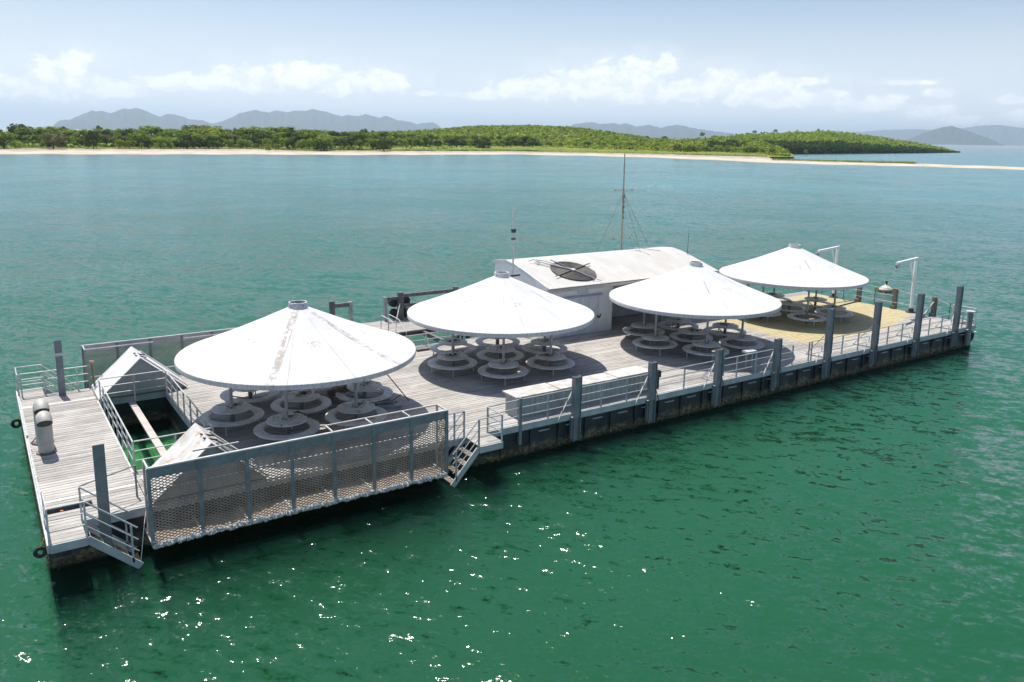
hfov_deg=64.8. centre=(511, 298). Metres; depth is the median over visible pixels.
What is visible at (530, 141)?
shore tree
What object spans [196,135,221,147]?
shore tree
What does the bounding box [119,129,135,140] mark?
shore tree
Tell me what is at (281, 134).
shore tree
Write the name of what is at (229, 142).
shore tree
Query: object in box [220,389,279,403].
round table
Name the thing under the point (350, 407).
round table
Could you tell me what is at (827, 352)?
mooring post
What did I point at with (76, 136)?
shore tree
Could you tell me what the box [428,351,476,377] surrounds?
round table
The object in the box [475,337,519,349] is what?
round table
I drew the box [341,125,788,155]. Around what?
hill scrub
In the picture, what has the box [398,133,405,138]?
shore tree
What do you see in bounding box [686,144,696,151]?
shore tree
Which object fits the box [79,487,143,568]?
stairs
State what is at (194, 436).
well hood
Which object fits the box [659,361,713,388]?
deck railing
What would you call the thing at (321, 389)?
round table
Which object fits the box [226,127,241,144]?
shore tree
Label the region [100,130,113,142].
shore tree
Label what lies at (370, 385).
round table
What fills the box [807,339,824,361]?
deck railing
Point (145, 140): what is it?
shore tree
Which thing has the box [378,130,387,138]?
shore tree
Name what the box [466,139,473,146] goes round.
shore tree
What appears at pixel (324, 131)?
shore tree
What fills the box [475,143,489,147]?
shore tree
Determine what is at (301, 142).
shore tree
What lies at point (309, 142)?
shore tree
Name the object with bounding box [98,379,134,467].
pool railing
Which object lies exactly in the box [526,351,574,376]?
round table
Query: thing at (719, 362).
mooring post
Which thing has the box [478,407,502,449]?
landing railing
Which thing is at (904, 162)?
spit shrubs
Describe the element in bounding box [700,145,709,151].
shore tree
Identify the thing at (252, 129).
shore tree
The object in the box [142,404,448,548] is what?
mesh fence
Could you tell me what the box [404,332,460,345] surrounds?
gap railing
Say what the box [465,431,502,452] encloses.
landing
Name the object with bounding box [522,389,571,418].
deck railing
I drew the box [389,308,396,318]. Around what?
drum fender
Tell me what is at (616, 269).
shed
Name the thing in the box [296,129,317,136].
shore tree
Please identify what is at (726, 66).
sky
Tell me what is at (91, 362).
standpipe
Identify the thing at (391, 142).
shore tree
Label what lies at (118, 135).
shore tree
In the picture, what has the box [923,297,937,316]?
timber post
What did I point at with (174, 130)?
shore tree
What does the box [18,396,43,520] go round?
pontoon kerb rail
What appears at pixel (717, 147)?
shore tree
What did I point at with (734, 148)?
shore tree
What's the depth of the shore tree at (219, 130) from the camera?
524.45 m
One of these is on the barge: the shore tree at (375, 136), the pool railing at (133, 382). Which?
the pool railing at (133, 382)
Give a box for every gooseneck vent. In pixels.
[33,399,49,445]
[35,411,56,455]
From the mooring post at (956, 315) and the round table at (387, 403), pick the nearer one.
the round table at (387, 403)
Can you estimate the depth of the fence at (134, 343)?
35.49 m
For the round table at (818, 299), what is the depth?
51.55 m
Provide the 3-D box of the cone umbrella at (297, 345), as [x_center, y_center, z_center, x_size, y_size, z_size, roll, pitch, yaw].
[-8.030,2.300,30.501,8.728,4.400,8.728,-7,14,-33]
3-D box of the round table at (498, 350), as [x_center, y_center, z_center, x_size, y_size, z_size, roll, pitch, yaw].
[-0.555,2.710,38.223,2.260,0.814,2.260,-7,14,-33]
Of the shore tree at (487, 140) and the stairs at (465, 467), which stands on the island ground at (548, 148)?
the shore tree at (487, 140)
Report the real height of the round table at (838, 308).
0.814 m
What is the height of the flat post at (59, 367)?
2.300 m
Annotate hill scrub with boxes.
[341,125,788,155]
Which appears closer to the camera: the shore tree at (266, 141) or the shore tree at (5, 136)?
the shore tree at (5, 136)
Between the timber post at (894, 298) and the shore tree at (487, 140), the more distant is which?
the shore tree at (487, 140)
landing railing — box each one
[14,364,43,395]
[19,371,45,397]
[41,486,87,548]
[78,465,137,496]
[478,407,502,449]
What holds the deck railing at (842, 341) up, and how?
attached to the barge
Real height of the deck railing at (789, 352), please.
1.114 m
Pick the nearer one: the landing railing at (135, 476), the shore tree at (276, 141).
the landing railing at (135, 476)
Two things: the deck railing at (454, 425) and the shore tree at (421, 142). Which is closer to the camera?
the deck railing at (454, 425)
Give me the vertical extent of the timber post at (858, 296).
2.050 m
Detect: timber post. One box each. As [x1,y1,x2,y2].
[854,287,862,301]
[890,288,898,308]
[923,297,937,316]
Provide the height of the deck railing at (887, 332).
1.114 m
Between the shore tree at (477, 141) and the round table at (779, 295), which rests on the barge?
the round table at (779, 295)
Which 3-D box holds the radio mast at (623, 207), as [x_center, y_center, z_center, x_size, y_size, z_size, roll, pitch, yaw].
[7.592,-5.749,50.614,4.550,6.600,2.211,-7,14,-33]
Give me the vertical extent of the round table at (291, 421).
0.814 m
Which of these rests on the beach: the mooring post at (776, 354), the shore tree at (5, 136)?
the shore tree at (5, 136)
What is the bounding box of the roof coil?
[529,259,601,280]
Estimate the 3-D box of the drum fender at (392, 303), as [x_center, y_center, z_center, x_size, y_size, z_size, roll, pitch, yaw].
[-6.910,0.218,46.951,0.600,0.600,0.400,-7,14,-33]
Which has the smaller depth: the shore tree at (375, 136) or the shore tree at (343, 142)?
the shore tree at (343, 142)
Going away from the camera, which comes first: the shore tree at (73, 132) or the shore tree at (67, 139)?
the shore tree at (67, 139)
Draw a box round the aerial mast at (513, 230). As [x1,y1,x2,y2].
[510,209,519,277]
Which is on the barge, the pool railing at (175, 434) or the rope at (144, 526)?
the pool railing at (175, 434)
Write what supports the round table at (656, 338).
on the barge
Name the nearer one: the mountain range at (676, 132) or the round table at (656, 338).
the round table at (656, 338)
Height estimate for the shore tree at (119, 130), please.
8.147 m
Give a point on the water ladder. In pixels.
(392, 323)
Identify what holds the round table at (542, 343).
on the barge
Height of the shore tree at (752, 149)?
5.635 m
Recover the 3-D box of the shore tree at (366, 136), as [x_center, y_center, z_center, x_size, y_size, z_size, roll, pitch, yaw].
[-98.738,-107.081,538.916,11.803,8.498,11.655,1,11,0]
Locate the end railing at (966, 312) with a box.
[951,304,976,324]
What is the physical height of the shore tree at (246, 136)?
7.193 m
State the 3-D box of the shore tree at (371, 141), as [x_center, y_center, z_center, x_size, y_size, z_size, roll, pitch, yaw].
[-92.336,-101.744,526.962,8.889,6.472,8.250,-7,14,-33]
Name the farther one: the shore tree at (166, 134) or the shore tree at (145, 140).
the shore tree at (166, 134)
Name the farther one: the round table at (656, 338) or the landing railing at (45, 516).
the round table at (656, 338)
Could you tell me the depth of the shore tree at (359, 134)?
529.46 m
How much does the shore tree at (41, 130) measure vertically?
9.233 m
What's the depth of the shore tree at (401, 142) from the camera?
533.08 m
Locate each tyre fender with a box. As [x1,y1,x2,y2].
[10,415,21,427]
[33,537,46,557]
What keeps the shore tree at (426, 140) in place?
on the island ground at (548, 148)
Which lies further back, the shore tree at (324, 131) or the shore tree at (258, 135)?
the shore tree at (324, 131)
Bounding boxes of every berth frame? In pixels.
[329,301,352,320]
[383,286,457,323]
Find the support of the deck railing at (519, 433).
attached to the barge
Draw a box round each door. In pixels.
[561,298,579,336]
[579,295,600,333]
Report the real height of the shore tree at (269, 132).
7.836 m
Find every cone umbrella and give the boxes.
[174,300,415,418]
[407,271,593,363]
[609,261,781,342]
[719,244,868,312]
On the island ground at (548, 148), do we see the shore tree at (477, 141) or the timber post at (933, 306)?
the shore tree at (477, 141)
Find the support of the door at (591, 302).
in the shed
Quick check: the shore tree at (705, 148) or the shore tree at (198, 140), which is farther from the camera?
the shore tree at (705, 148)
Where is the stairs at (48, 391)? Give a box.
[40,365,75,393]
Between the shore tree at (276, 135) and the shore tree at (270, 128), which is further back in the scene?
the shore tree at (270, 128)
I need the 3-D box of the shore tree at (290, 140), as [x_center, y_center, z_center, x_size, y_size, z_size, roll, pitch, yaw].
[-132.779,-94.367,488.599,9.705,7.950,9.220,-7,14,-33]
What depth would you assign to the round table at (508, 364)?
35.42 m
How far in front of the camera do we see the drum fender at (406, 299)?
47.24 m
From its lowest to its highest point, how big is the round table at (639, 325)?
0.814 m
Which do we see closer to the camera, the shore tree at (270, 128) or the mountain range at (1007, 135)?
the shore tree at (270, 128)
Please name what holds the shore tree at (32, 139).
on the island ground at (548, 148)
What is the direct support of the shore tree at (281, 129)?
on the island ground at (548, 148)
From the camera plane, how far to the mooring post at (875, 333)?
42.27 m
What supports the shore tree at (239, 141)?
on the island ground at (548, 148)
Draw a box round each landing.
[19,387,43,397]
[46,520,87,553]
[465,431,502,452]
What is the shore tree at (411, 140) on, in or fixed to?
on the island ground at (548, 148)
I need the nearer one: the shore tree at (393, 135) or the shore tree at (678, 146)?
the shore tree at (678, 146)
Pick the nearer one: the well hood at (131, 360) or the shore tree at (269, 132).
the well hood at (131, 360)
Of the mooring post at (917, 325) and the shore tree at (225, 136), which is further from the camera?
the shore tree at (225, 136)
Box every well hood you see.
[92,346,187,399]
[141,423,268,501]
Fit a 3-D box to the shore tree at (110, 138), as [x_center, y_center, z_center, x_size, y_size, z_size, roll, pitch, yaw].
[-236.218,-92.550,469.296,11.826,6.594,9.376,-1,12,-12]
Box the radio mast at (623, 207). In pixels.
[598,154,648,249]
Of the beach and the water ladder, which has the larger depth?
the beach
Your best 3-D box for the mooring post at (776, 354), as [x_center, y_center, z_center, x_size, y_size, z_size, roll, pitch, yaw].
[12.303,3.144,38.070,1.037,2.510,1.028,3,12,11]
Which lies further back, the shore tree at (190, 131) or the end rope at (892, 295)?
the shore tree at (190, 131)
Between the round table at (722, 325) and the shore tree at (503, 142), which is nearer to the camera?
the round table at (722, 325)
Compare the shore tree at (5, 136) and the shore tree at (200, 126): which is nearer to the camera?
the shore tree at (5, 136)
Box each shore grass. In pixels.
[0,134,474,149]
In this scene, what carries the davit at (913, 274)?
on the barge
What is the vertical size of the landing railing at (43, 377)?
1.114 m
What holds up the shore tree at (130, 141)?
on the island ground at (548, 148)
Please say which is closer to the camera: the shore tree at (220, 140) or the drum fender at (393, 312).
the drum fender at (393, 312)
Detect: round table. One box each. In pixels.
[199,401,263,435]
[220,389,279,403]
[253,412,319,440]
[271,390,331,413]
[289,386,333,391]
[325,400,386,426]
[327,374,408,408]
[336,380,392,402]
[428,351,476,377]
[430,338,475,356]
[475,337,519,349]
[476,345,523,363]
[478,359,528,385]
[522,338,567,356]
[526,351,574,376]
[622,322,664,342]
[632,333,677,355]
[657,317,698,336]
[669,327,712,348]
[683,340,729,362]
[704,322,746,342]
[719,334,763,355]
[760,311,780,322]
[765,292,791,300]
[780,300,806,316]
[787,309,826,327]
[797,296,832,311]
[814,305,853,322]
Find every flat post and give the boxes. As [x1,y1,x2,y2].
[54,340,65,395]
[92,444,112,545]
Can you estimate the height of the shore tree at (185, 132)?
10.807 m
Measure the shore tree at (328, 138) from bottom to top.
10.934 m
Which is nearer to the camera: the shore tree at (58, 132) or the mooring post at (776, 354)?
the mooring post at (776, 354)
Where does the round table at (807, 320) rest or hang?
on the barge
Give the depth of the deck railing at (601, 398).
32.64 m
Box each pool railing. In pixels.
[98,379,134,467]
[100,370,165,400]
[134,427,211,460]
[165,370,213,432]
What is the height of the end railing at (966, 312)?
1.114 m
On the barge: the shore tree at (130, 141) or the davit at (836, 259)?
the davit at (836, 259)
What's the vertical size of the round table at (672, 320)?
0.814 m
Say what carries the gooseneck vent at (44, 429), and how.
on the barge
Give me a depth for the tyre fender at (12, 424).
30.37 m
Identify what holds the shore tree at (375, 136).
on the island ground at (548, 148)
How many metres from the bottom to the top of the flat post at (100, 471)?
3.050 m
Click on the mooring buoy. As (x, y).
(884, 289)
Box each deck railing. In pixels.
[440,411,464,442]
[488,397,522,444]
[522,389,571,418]
[582,374,647,406]
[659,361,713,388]
[724,349,773,376]
[781,345,793,364]
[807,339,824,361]
[832,329,871,353]
[879,321,914,343]
[922,313,953,334]
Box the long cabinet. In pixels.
[502,366,647,418]
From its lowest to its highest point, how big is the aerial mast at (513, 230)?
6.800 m
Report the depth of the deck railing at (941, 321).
45.83 m
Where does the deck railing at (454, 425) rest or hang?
on the barge
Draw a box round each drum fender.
[388,296,396,306]
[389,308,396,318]
[404,297,409,303]
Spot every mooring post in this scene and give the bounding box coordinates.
[557,375,582,441]
[634,361,661,423]
[702,348,724,406]
[760,338,782,390]
[806,308,835,378]
[853,301,882,366]
[896,293,924,356]
[935,286,963,346]
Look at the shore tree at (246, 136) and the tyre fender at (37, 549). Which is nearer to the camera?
the tyre fender at (37, 549)
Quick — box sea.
[0,127,1023,681]
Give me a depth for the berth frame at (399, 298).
46.87 m
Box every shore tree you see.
[0,131,22,148]
[6,123,34,139]
[14,126,36,139]
[22,134,40,143]
[33,126,61,135]
[38,131,66,148]
[53,128,71,136]
[59,136,72,143]
[61,129,79,135]
[67,129,87,138]
[72,138,83,143]
[73,133,84,144]
[83,130,101,148]
[97,134,115,144]
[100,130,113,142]
[107,131,122,144]
[114,127,132,133]
[114,139,126,146]
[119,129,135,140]
[120,137,136,147]
[126,129,146,141]
[135,137,148,147]
[139,125,163,135]
[145,140,152,148]
[150,136,169,147]
[156,131,172,142]
[161,136,179,148]
[162,128,178,133]
[171,133,183,137]
[173,142,183,147]
[177,129,188,134]
[177,134,195,147]
[182,124,212,129]
[187,127,202,136]
[191,129,219,138]
[194,137,205,147]
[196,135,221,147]
[207,126,228,140]
[212,137,223,147]
[218,133,231,144]
[223,139,235,147]
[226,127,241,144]
[228,134,244,143]
[235,138,244,147]
[239,126,263,134]
[241,139,253,147]
[242,134,252,139]
[251,132,266,144]
[253,138,262,147]
[260,126,274,130]
[260,129,275,137]
[262,138,271,146]
[271,138,282,148]
[272,132,279,139]
[276,125,295,132]
[278,132,295,139]
[279,137,294,147]
[282,130,303,142]
[286,136,299,148]
[295,139,305,147]
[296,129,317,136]
[302,131,319,139]
[304,138,313,147]
[312,133,334,150]
[313,140,330,150]
[320,129,337,134]
[328,131,342,136]
[336,139,346,146]
[343,136,359,146]
[351,131,364,142]
[354,139,363,146]
[361,132,372,143]
[365,138,376,145]
[370,133,379,138]
[376,136,391,150]
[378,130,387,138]
[386,131,399,138]
[386,139,398,146]
[397,138,408,146]
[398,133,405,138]
[405,136,420,146]
[414,139,425,146]
[420,136,433,146]
[433,140,442,146]
[444,136,454,146]
[447,136,468,146]
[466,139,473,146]
[472,139,486,145]
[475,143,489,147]
[480,137,490,146]
[489,140,501,145]
[500,139,508,146]
[504,137,517,146]
[517,136,529,146]
[524,138,541,146]
[672,144,681,151]
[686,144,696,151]
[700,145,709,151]
[711,145,723,150]
[722,146,731,151]
[729,146,740,152]
[745,146,759,151]
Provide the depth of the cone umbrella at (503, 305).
35.51 m
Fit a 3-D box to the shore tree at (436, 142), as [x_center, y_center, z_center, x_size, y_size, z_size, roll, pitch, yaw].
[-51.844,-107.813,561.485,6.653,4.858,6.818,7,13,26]
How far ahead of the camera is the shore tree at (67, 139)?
452.92 m
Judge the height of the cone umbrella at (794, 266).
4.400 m
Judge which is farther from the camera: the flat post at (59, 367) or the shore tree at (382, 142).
the shore tree at (382, 142)
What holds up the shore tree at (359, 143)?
on the island ground at (548, 148)
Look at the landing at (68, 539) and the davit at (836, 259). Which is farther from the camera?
the davit at (836, 259)
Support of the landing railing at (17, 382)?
attached to the landing at (33, 392)
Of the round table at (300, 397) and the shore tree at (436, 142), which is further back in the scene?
the shore tree at (436, 142)
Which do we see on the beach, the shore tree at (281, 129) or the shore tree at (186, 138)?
the shore tree at (186, 138)
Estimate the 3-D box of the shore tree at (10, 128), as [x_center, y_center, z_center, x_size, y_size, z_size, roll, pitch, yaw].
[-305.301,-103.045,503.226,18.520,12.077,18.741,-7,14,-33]
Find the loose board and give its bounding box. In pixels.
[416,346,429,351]
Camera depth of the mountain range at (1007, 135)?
19062.31 m
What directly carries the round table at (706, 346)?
on the barge
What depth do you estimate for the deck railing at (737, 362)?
37.07 m
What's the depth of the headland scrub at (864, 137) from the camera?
945.71 m
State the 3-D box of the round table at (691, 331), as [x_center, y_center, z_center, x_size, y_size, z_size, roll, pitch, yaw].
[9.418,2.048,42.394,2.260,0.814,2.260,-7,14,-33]
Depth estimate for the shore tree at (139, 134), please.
478.84 m
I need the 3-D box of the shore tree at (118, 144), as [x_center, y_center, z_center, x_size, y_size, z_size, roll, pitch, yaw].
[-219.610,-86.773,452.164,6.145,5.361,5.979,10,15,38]
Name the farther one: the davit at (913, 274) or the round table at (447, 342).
the davit at (913, 274)
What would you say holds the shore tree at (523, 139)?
on the island ground at (548, 148)
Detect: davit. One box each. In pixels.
[817,246,839,297]
[895,257,918,312]
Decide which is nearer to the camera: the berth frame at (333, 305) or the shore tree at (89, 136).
the berth frame at (333, 305)
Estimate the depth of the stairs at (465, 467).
27.98 m
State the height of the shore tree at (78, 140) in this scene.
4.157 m
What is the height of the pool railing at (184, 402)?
1.114 m
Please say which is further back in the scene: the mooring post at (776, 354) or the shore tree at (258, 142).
the shore tree at (258, 142)
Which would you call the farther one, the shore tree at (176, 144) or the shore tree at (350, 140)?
the shore tree at (350, 140)
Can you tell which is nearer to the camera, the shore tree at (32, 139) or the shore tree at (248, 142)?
the shore tree at (32, 139)
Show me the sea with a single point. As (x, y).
(924, 511)
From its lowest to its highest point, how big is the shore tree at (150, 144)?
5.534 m
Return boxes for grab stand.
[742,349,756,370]
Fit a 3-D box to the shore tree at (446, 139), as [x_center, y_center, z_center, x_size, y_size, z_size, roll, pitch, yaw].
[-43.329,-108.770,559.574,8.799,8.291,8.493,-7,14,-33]
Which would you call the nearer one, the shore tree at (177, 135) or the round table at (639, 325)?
the round table at (639, 325)
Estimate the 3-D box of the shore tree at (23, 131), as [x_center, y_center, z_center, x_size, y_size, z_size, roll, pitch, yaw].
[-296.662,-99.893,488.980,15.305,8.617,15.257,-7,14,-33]
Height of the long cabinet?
0.897 m
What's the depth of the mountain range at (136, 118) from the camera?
14538.37 m
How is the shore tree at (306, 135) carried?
on the island ground at (548, 148)
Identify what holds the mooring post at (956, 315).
on the barge
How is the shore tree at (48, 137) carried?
on the beach
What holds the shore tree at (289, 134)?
on the island ground at (548, 148)
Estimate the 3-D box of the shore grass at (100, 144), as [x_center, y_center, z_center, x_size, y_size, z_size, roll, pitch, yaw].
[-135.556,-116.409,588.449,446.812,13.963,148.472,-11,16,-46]
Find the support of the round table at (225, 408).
on the barge
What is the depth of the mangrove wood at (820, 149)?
815.86 m
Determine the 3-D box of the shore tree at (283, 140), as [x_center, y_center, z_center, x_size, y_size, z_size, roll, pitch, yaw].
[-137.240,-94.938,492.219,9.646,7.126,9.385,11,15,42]
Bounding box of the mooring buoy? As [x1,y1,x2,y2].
[874,281,892,294]
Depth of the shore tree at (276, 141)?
496.50 m
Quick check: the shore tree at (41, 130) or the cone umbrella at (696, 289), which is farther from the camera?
the shore tree at (41, 130)
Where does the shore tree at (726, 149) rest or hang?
on the island ground at (548, 148)
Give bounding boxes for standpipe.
[89,360,95,385]
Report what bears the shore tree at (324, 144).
on the beach
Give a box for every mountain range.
[52,108,440,131]
[569,122,737,138]
[836,125,1023,145]
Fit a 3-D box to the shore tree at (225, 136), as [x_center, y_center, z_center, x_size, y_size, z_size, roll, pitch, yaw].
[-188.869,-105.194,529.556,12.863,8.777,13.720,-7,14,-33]
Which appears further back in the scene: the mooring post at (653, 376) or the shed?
the shed
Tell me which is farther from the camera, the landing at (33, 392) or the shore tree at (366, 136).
the shore tree at (366, 136)
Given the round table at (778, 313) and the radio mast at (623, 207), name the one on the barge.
the round table at (778, 313)
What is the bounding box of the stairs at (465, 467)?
[438,412,478,487]
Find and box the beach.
[0,148,1023,169]
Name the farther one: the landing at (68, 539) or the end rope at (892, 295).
the end rope at (892, 295)
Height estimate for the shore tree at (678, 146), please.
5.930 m
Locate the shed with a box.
[492,247,718,337]
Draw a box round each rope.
[140,492,146,560]
[831,284,954,307]
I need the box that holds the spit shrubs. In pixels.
[772,158,916,163]
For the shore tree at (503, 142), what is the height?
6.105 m
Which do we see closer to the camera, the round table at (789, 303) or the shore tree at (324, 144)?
the round table at (789, 303)
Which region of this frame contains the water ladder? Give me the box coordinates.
[381,314,406,337]
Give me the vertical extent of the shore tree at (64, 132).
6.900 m
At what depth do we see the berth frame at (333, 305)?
44.82 m
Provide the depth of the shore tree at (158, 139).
465.18 m
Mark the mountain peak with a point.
(950, 135)
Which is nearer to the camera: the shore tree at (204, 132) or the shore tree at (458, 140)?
the shore tree at (204, 132)
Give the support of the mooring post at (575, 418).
on the barge
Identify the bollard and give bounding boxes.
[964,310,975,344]
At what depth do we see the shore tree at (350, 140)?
518.72 m
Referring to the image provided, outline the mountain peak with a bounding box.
[907,126,1003,145]
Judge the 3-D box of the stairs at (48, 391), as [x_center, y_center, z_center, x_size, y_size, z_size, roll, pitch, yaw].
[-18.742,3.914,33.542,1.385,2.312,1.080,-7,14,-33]
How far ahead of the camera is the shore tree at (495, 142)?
587.66 m
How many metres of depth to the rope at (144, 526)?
22.36 m
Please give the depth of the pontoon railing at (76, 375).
33.14 m
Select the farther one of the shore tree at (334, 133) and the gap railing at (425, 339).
the shore tree at (334, 133)
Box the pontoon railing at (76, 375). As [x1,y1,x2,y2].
[44,366,87,389]
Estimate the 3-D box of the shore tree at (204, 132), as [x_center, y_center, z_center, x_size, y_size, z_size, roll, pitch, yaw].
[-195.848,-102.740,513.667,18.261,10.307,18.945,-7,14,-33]
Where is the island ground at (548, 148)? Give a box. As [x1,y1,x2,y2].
[0,127,793,156]
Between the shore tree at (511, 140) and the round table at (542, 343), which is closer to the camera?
the round table at (542, 343)
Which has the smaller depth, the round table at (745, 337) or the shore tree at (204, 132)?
the round table at (745, 337)
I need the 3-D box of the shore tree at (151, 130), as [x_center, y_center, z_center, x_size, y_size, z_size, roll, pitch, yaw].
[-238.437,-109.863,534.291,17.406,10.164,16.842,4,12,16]
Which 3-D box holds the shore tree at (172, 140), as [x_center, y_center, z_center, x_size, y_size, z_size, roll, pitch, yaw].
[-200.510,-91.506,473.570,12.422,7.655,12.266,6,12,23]
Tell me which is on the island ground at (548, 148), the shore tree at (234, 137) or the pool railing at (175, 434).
the shore tree at (234, 137)
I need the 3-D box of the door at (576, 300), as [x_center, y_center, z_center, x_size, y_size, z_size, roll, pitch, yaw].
[3.154,1.027,43.636,1.170,2.050,0.032,-7,14,-33]

